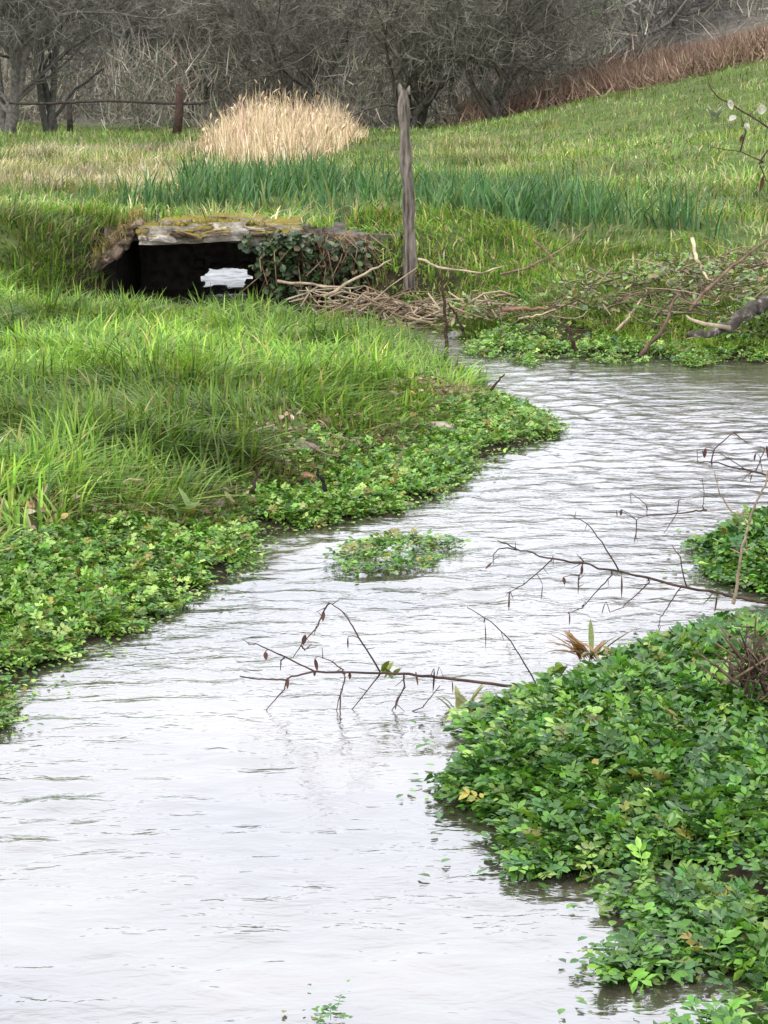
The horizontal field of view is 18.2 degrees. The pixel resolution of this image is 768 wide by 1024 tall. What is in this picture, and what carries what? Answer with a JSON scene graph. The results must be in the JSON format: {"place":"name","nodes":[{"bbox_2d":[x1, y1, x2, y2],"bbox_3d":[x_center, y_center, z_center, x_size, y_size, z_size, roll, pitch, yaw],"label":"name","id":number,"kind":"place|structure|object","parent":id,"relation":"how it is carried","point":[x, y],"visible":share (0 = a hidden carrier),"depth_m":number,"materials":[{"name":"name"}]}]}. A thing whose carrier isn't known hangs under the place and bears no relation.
{"place":"outdoors","nodes":[
{"label":"outdoors","id":0,"kind":"place"},
{"bbox_2d":[0,195,149,303],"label":"grass","id":1,"kind":"structure","parent":0,"point":[99,210],"depth_m":16.38,"materials":[{"name":"green plant"}]},
{"bbox_2d":[0,216,530,566],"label":"grass","id":2,"kind":"structure","parent":0,"point":[170,413],"depth_m":10.20,"materials":[{"name":"green plant"}]},
{"bbox_2d":[293,471,317,483],"bbox_3d":[-0.295,-0.120,8.756,0.107,0.055,0.061,0,10,0],"label":"stone","id":3,"kind":"object","parent":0,"point":[307,475],"visible":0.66,"depth_m":8.74,"materials":[{"name":"beige stone"}]},
{"bbox_2d":[0,280,767,1023],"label":"water","id":4,"kind":"structure","parent":0,"point":[194,828],"depth_m":5.47,"materials":[{"name":"grey liquid"}]},
{"bbox_2d":[201,268,252,286],"bbox_3d":[-1.025,-1.852,18.897,1.450,0.060,1.540,0,10,0],"label":"foam","id":5,"kind":"object","parent":4,"relation":"on","point":[233,277],"visible":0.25,"depth_m":18.96,"materials":[{"name":"white liquid"}]},
{"bbox_2d":[282,980,352,1023],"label":"watercress clump","id":6,"kind":"object","parent":4,"relation":"on","point":[327,1007],"visible":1,"depth_m":3.92,"materials":[{"name":"plant"}]},
{"bbox_2d":[374,661,400,678],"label":"waterside tuft","id":7,"kind":"object","parent":4,"relation":"on","point":[386,666],"visible":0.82,"depth_m":5.90,"materials":[{"name":"plant"}]},
{"bbox_2d":[322,527,480,581],"bbox_3d":[0.060,0.126,7.676,0.516,0.095,0.722,0,10,0],"label":"watercress clump","id":8,"kind":"object","parent":4,"relation":"on","point":[366,545],"visible":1,"depth_m":7.68,"materials":[{"name":"plant"}]},
{"bbox_2d":[439,273,448,346],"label":"stick","id":9,"kind":"object","parent":4,"relation":"in","point":[444,314],"visible":0.96,"depth_m":14.01,"materials":[{"name":"wood"}]},
{"bbox_2d":[448,303,463,330],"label":"stick","id":10,"kind":"object","parent":9,"relation":"attached to","point":[457,319],"visible":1,"depth_m":14.07,"materials":[{"name":"brown wood"}]},
{"bbox_2d":[448,331,463,338],"bbox_3d":[0.433,-1.064,14.490,0.099,0.063,0.088,0,10,0],"label":"stone","id":11,"kind":"object","parent":4,"relation":"in","point":[451,335],"visible":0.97,"depth_m":14.46,"materials":[{"name":"grey stone"}]},
{"bbox_2d":[436,684,484,708],"bbox_3d":[0.194,0.464,5.854,0.143,0.092,0.112,0,10,0],"label":"waterside tuft","id":12,"kind":"object","parent":4,"relation":"on","point":[460,699],"visible":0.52,"depth_m":5.87,"materials":[{"name":"plant"}]},
{"bbox_2d":[542,662,566,676],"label":"waterside tuft","id":13,"kind":"object","parent":4,"relation":"on","point":[558,667],"visible":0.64,"depth_m":6.16,"materials":[{"name":"plant"}]},
{"bbox_2d":[343,219,767,368],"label":"watercress","id":14,"kind":"object","parent":4,"relation":"on","point":[493,340],"visible":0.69,"depth_m":13.60,"materials":[{"name":"plant"}]},
{"bbox_2d":[418,258,504,273],"bbox_3d":[0.488,-1.550,15.112,0.554,0.096,0.117,0,10,0],"label":"stick","id":15,"kind":"object","parent":14,"relation":"on","point":[431,264],"visible":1,"depth_m":15.08,"materials":[{"name":"beige wood"}]},
{"bbox_2d":[566,324,577,350],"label":"stick","id":16,"kind":"object","parent":14,"relation":"on","point":[573,345],"visible":1,"depth_m":13.33,"materials":[{"name":"wood"}]},
{"bbox_2d":[615,298,641,331],"bbox_3d":[1.421,-1.142,13.912,0.026,0.180,0.268,9,13,40],"label":"stick","id":17,"kind":"object","parent":14,"relation":"on","point":[618,328],"visible":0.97,"depth_m":13.88,"materials":[{"name":"beige wood"}]},
{"bbox_2d":[396,606,767,1023],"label":"watercress","id":18,"kind":"object","parent":4,"relation":"on","point":[592,770],"visible":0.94,"depth_m":4.95,"materials":[{"name":"plant"}]},
{"bbox_2d":[240,598,535,710],"bbox_3d":[0.039,0.358,5.826,0.781,0.303,0.058,0,10,0],"label":"overhanging sprig","id":19,"kind":"object","parent":18,"relation":"attached to","point":[343,672],"visible":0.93,"depth_m":5.84,"materials":[{"name":"brown plant"}]},
{"bbox_2d":[546,619,634,661],"bbox_3d":[0.518,0.341,6.184,0.231,0.090,0.195,-5,11,-24],"label":"waterside tuft","id":20,"kind":"object","parent":18,"relation":"on","point":[578,648],"visible":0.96,"depth_m":6.19,"materials":[{"name":"plant"}]},
{"bbox_2d":[694,617,767,705],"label":"dead stalks","id":21,"kind":"object","parent":18,"relation":"on","point":[750,660],"visible":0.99,"depth_m":5.47,"materials":[{"name":"brown plant"}]},
{"bbox_2d":[714,470,767,604],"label":"dead stalk","id":22,"kind":"object","parent":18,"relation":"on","point":[741,552],"visible":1,"depth_m":6.41,"materials":[{"name":"brown plant"}]},
{"bbox_2d":[486,513,767,626],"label":"overhanging sprig","id":23,"kind":"object","parent":4,"relation":"on","point":[671,584],"visible":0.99,"depth_m":6.74,"materials":[{"name":"brown plant"}]},
{"bbox_2d":[638,291,680,357],"bbox_3d":[1.567,-1.049,13.407,0.081,0.338,0.488,7,12,33],"label":"stick","id":24,"kind":"object","parent":4,"relation":"in","point":[649,343],"visible":1,"depth_m":13.32,"materials":[{"name":"wood"}]},
{"bbox_2d":[616,480,706,544],"bbox_3d":[0.857,-0.003,7.417,0.281,0.209,0.029,-1,10,-3],"label":"overhanging sprig","id":25,"kind":"object","parent":4,"relation":"on","point":[647,515],"visible":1,"depth_m":7.41,"materials":[{"name":"brown plant"}]},
{"bbox_2d":[0,0,767,897],"bbox_3d":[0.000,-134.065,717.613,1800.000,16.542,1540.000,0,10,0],"label":"ground","id":26,"kind":"structure","parent":0,"point":[454,280],"depth_m":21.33,"materials":[{"name":"green plant"}]},
{"bbox_2d":[0,0,97,96],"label":"bare tree","id":27,"kind":"object","parent":26,"relation":"on","point":[43,37],"visible":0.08,"depth_m":57.52,"materials":[{"name":"grey plant"}]},
{"bbox_2d":[50,5,117,97],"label":"bare tree","id":28,"kind":"object","parent":26,"relation":"on","point":[93,54],"depth_m":65.77,"materials":[{"name":"grey plant"}]},
{"bbox_2d":[0,0,186,132],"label":"bare tree","id":29,"kind":"object","parent":26,"relation":"on","point":[49,118],"visible":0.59,"depth_m":48.30,"materials":[{"name":"grey plant"}]},
{"bbox_2d":[0,134,199,193],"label":"dry grass","id":30,"kind":"structure","parent":26,"relation":"on","point":[149,164],"depth_m":27.66,"materials":[{"name":"beige plant"}]},
{"bbox_2d":[2,0,198,104],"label":"bare tree","id":31,"kind":"object","parent":26,"relation":"on","point":[144,42],"visible":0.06,"depth_m":60.03,"materials":[{"name":"grey plant"}]},
{"bbox_2d":[0,0,210,133],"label":"bare tree","id":32,"kind":"object","parent":26,"relation":"on","point":[20,60],"visible":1,"depth_m":45.97,"materials":[{"name":"grey plant"}]},
{"bbox_2d":[9,84,203,134],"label":"rail fence","id":33,"kind":"object","parent":26,"relation":"on","point":[179,103],"visible":0.92,"depth_m":43.56,"materials":[{"name":"brown wood"}]},
{"bbox_2d":[88,200,147,269],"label":"dry grass","id":34,"kind":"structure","parent":26,"relation":"on","point":[136,215],"depth_m":16.18,"materials":[{"name":"plant"}]},
{"bbox_2d":[74,17,174,95],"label":"bare tree","id":35,"kind":"object","parent":26,"relation":"on","point":[134,58],"visible":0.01,"depth_m":65.77,"materials":[{"name":"grey plant"}]},
{"bbox_2d":[76,164,181,212],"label":"iris leaves","id":36,"kind":"object","parent":26,"relation":"on","point":[150,196],"visible":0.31,"depth_m":20.57,"materials":[{"name":"green plant"}]},
{"bbox_2d":[45,0,218,115],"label":"bare tree","id":37,"kind":"object","parent":26,"relation":"on","point":[139,33],"visible":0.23,"depth_m":58.27,"materials":[{"name":"grey plant"}]},
{"bbox_2d":[165,487,201,518],"bbox_3d":[-0.651,-0.021,7.937,0.120,0.105,0.136,-4,11,-21],"label":"dock plant","id":38,"kind":"object","parent":26,"relation":"on","point":[189,512],"visible":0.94,"depth_m":7.97,"materials":[{"name":"plant"}]},
{"bbox_2d":[205,497,226,509],"bbox_3d":[-0.594,-0.006,8.288,0.128,0.087,0.097,0,10,0],"label":"stone","id":39,"kind":"object","parent":26,"relation":"on","point":[225,504],"visible":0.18,"depth_m":8.26,"materials":[{"name":"grey stone"}]},
{"bbox_2d":[224,484,250,509],"bbox_3d":[-0.503,-0.052,8.245,0.097,0.107,0.084,0,10,0],"label":"dock plant","id":40,"kind":"object","parent":26,"relation":"on","point":[232,503],"visible":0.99,"depth_m":8.23,"materials":[{"name":"plant"}]},
{"bbox_2d":[105,0,371,123],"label":"bare tree","id":41,"kind":"object","parent":26,"relation":"on","point":[181,40],"visible":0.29,"depth_m":55.63,"materials":[{"name":"grey plant"}]},
{"bbox_2d":[13,372,475,532],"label":"leaf litter","id":42,"kind":"object","parent":26,"relation":"on","point":[43,508],"visible":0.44,"depth_m":9.18,"materials":[{"name":"plant"}]},
{"bbox_2d":[91,210,400,308],"label":"culvert bridge","id":43,"kind":"structure","parent":26,"relation":"on","point":[185,252],"depth_m":16.73,"materials":[{"name":"stone"}]},
{"bbox_2d":[234,229,393,305],"bbox_3d":[-0.448,-1.627,16.065,1.122,0.521,0.399,0,10,0],"label":"ivy","id":44,"kind":"object","parent":43,"relation":"attached to","point":[284,262],"visible":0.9,"depth_m":16.03,"materials":[{"name":"plant"}]},
{"bbox_2d":[6,372,504,531],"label":"bank weeds","id":45,"kind":"object","parent":26,"relation":"on","point":[273,460],"visible":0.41,"depth_m":8.63,"materials":[{"name":"green plant"}]},
{"bbox_2d":[36,374,489,522],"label":"dead stems","id":46,"kind":"object","parent":26,"relation":"on","point":[266,426],"visible":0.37,"depth_m":9.03,"materials":[{"name":"plant"}]},
{"bbox_2d":[166,0,360,104],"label":"bare tree","id":47,"kind":"object","parent":26,"relation":"on","point":[280,39],"visible":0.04,"depth_m":60.50,"materials":[{"name":"grey plant"}]},
{"bbox_2d":[148,0,398,126],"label":"bare tree","id":48,"kind":"object","parent":26,"relation":"on","point":[268,44],"visible":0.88,"depth_m":52.88,"materials":[{"name":"grey plant"}]},
{"bbox_2d":[184,78,371,170],"bbox_3d":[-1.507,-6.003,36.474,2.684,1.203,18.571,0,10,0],"label":"reed clump","id":49,"kind":"object","parent":26,"relation":"on","point":[267,129],"visible":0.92,"depth_m":32.77,"materials":[{"name":"beige plant"}]},
{"bbox_2d":[0,385,585,737],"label":"watercress","id":50,"kind":"object","parent":26,"relation":"on","point":[66,603],"visible":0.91,"depth_m":7.63,"materials":[{"name":"plant"}]},
{"bbox_2d":[251,468,258,491],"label":"stick","id":51,"kind":"object","parent":50,"relation":"on","point":[254,486],"visible":1,"depth_m":7.89,"materials":[{"name":"wood"}]},
{"bbox_2d":[316,468,327,491],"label":"stick","id":52,"kind":"object","parent":50,"relation":"on","point":[324,487],"visible":1,"depth_m":8.15,"materials":[{"name":"wood"}]},
{"bbox_2d":[490,374,504,390],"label":"stick","id":53,"kind":"object","parent":50,"relation":"on","point":[493,386],"visible":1,"depth_m":10.96,"materials":[{"name":"wood"}]},
{"bbox_2d":[1,0,596,104],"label":"woodland","id":54,"kind":"object","parent":26,"relation":"on","point":[253,61],"visible":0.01,"depth_m":63.55,"materials":[{"name":"plant"}]},
{"bbox_2d":[291,441,320,454],"bbox_3d":[-0.313,-0.238,9.050,0.149,0.061,0.098,-2,10,-11],"label":"stone","id":55,"kind":"object","parent":26,"relation":"on","point":[309,443],"visible":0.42,"depth_m":9.02,"materials":[{"name":"grey stone"}]},
{"bbox_2d":[253,0,410,103],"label":"bare tree","id":56,"kind":"object","parent":26,"relation":"on","point":[338,33],"visible":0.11,"depth_m":62.50,"materials":[{"name":"grey plant"}]},
{"bbox_2d":[281,0,396,99],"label":"bare tree","id":57,"kind":"object","parent":26,"relation":"on","point":[346,28],"visible":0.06,"depth_m":62.58,"materials":[{"name":"grey plant"}]},
{"bbox_2d":[292,0,407,96],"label":"bare tree","id":58,"kind":"object","parent":26,"relation":"on","point":[366,47],"visible":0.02,"depth_m":65.20,"materials":[{"name":"grey plant"}]},
{"bbox_2d":[323,259,391,297],"bbox_3d":[-0.171,-1.492,15.329,0.526,0.222,0.031,-7,12,-35],"label":"stick","id":59,"kind":"object","parent":26,"relation":"on","point":[339,288],"visible":1,"depth_m":15.31,"materials":[{"name":"beige wood"}]},
{"bbox_2d":[0,0,767,130],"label":"undergrowth","id":60,"kind":"object","parent":26,"relation":"on","point":[369,88],"visible":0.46,"depth_m":53.61,"materials":[{"name":"plant"}]},
{"bbox_2d":[286,267,521,330],"bbox_3d":[0.189,-1.363,15.210,1.819,0.363,0.694,7,13,36],"label":"brushwood","id":61,"kind":"object","parent":26,"relation":"on","point":[409,310],"visible":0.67,"depth_m":15.21,"materials":[{"name":"brown wood"}]},
{"bbox_2d":[277,279,355,288],"bbox_3d":[-0.439,-1.471,15.518,0.527,0.054,0.052,2,10,12],"label":"stick","id":62,"kind":"object","parent":61,"relation":"on","point":[296,283],"visible":0.94,"depth_m":15.51,"materials":[{"name":"beige wood"}]},
{"bbox_2d":[397,83,416,289],"bbox_3d":[0.148,-2.074,15.325,0.127,1.308,0.092,0,10,0],"label":"fence post","id":63,"kind":"object","parent":26,"relation":"on","point":[408,219],"visible":0.99,"depth_m":15.30,"materials":[{"name":"grey wood"}]},
{"bbox_2d":[423,421,455,431],"bbox_3d":[0.198,-0.350,10.081,0.210,0.067,0.151,0,10,0],"label":"stone","id":64,"kind":"object","parent":26,"relation":"on","point":[443,423],"visible":0.3,"depth_m":10.05,"materials":[{"name":"beige stone"}]},
{"bbox_2d":[294,0,607,130],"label":"bare tree","id":65,"kind":"object","parent":26,"relation":"on","point":[428,99],"visible":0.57,"depth_m":51.44,"materials":[{"name":"grey plant"}]},
{"bbox_2d":[359,0,547,86],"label":"bare tree","id":66,"kind":"object","parent":26,"relation":"on","point":[443,20],"visible":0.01,"depth_m":63.66,"materials":[{"name":"grey plant"}]},
{"bbox_2d":[157,141,754,256],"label":"iris leaves","id":67,"kind":"object","parent":26,"relation":"on","point":[569,198],"visible":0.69,"depth_m":18.77,"materials":[{"name":"green plant"}]},
{"bbox_2d":[307,201,671,314],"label":"grass","id":68,"kind":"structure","parent":26,"relation":"on","point":[522,229],"depth_m":16.22,"materials":[{"name":"green plant"}]},
{"bbox_2d":[372,0,645,119],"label":"bare tree","id":69,"kind":"object","parent":26,"relation":"on","point":[512,50],"visible":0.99,"depth_m":49.03,"materials":[{"name":"grey plant"}]},
{"bbox_2d":[407,0,625,61],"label":"bare tree","id":70,"kind":"object","parent":26,"relation":"on","point":[573,20],"visible":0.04,"depth_m":60.39,"materials":[{"name":"grey plant"}]},
{"bbox_2d":[500,232,584,274],"bbox_3d":[1.041,-1.690,15.688,0.645,0.263,0.028,-5,11,-27],"label":"stick","id":71,"kind":"object","parent":26,"relation":"on","point":[537,262],"visible":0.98,"depth_m":15.68,"materials":[{"name":"brown wood"}]},
{"bbox_2d":[405,0,682,81],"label":"bare tree","id":72,"kind":"object","parent":26,"relation":"on","point":[596,10],"visible":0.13,"depth_m":54.70,"materials":[{"name":"grey plant"}]},
{"bbox_2d":[324,248,767,350],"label":"bramble","id":73,"kind":"object","parent":26,"relation":"on","point":[710,263],"visible":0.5,"depth_m":14.60,"materials":[{"name":"plant"}]},
{"bbox_2d":[531,238,561,268],"bbox_3d":[1.052,-1.682,15.593,0.032,0.182,0.353,-6,11,-29],"label":"stick","id":74,"kind":"object","parent":26,"relation":"on","point":[540,246],"visible":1,"depth_m":15.59,"materials":[{"name":"wood"}]},
{"bbox_2d":[327,269,767,354],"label":"grass","id":75,"kind":"structure","parent":26,"relation":"on","point":[587,315],"depth_m":14.20,"materials":[{"name":"green plant"}]},
{"bbox_2d":[502,306,557,311],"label":"stick","id":76,"kind":"object","parent":75,"relation":"on","point":[504,309],"visible":0.94,"depth_m":14.30,"materials":[{"name":"brown wood"}]},
{"bbox_2d":[432,20,767,125],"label":"bracken","id":77,"kind":"object","parent":26,"relation":"on","point":[699,58],"visible":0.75,"depth_m":48.54,"materials":[{"name":"brown plant"}]},
{"bbox_2d":[467,620,764,757],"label":"bank weeds","id":78,"kind":"object","parent":26,"relation":"on","point":[550,701],"visible":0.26,"depth_m":5.64,"materials":[{"name":"green plant"}]},
{"bbox_2d":[492,232,767,345],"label":"brushwood","id":79,"kind":"object","parent":26,"relation":"on","point":[684,296],"visible":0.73,"depth_m":14.26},
{"bbox_2d":[518,309,555,319],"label":"stick","id":80,"kind":"object","parent":79,"relation":"on","point":[533,316],"visible":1,"depth_m":14.01,"materials":[{"name":"beige wood"}]},
{"bbox_2d":[690,237,708,280],"bbox_3d":[1.900,-1.525,14.458,0.054,0.249,0.228,-5,11,-26],"label":"stick","id":81,"kind":"object","parent":79,"relation":"on","point":[698,262],"visible":0.92,"depth_m":14.46,"materials":[{"name":"beige wood"}]},
{"bbox_2d":[686,295,767,337],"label":"fallen log","id":82,"kind":"object","parent":79,"relation":"on","point":[750,310],"visible":1,"depth_m":13.22,"materials":[{"name":"grey wood"}]},
{"bbox_2d":[688,239,767,311],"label":"stick","id":83,"kind":"object","parent":79,"relation":"on","point":[714,283],"visible":0.98,"depth_m":14.05,"materials":[{"name":"brown wood"}]},
{"bbox_2d":[564,0,754,50],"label":"bare tree","id":84,"kind":"object","parent":26,"relation":"on","point":[656,16],"visible":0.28,"depth_m":56.85,"materials":[{"name":"grey plant"}]},
{"bbox_2d":[583,0,740,56],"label":"bare tree","id":85,"kind":"object","parent":26,"relation":"on","point":[662,15],"visible":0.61,"depth_m":55.05,"materials":[{"name":"grey plant"}]},
{"bbox_2d":[622,504,767,599],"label":"watercress","id":86,"kind":"object","parent":26,"relation":"on","point":[720,564],"visible":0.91,"depth_m":7.54,"materials":[{"name":"plant"}]},
{"bbox_2d":[697,431,767,480],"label":"overhanging sprig","id":87,"kind":"object","parent":86,"relation":"on","point":[704,452],"visible":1,"depth_m":7.99,"materials":[{"name":"brown plant"}]},
{"bbox_2d":[629,0,767,42],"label":"bare tree","id":88,"kind":"object","parent":26,"relation":"on","point":[696,11],"visible":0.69,"depth_m":55.91,"materials":[{"name":"grey plant"}]},
{"bbox_2d":[709,84,767,191],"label":"overhanging sprig","id":89,"kind":"object","parent":26,"relation":"on","point":[761,109],"visible":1,"depth_m":10.36,"materials":[{"name":"brown plant"}]},
{"bbox_2d":[418,116,748,229],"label":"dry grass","id":90,"kind":"structure","parent":0,"point":[472,145],"depth_m":32.76,"materials":[{"name":"green plant"}]},
{"bbox_2d":[706,104,724,120],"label":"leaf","id":91,"kind":"object","parent":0,"point":[714,115],"visible":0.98,"depth_m":35.48,"materials":[{"name":"plant"}]}
]}

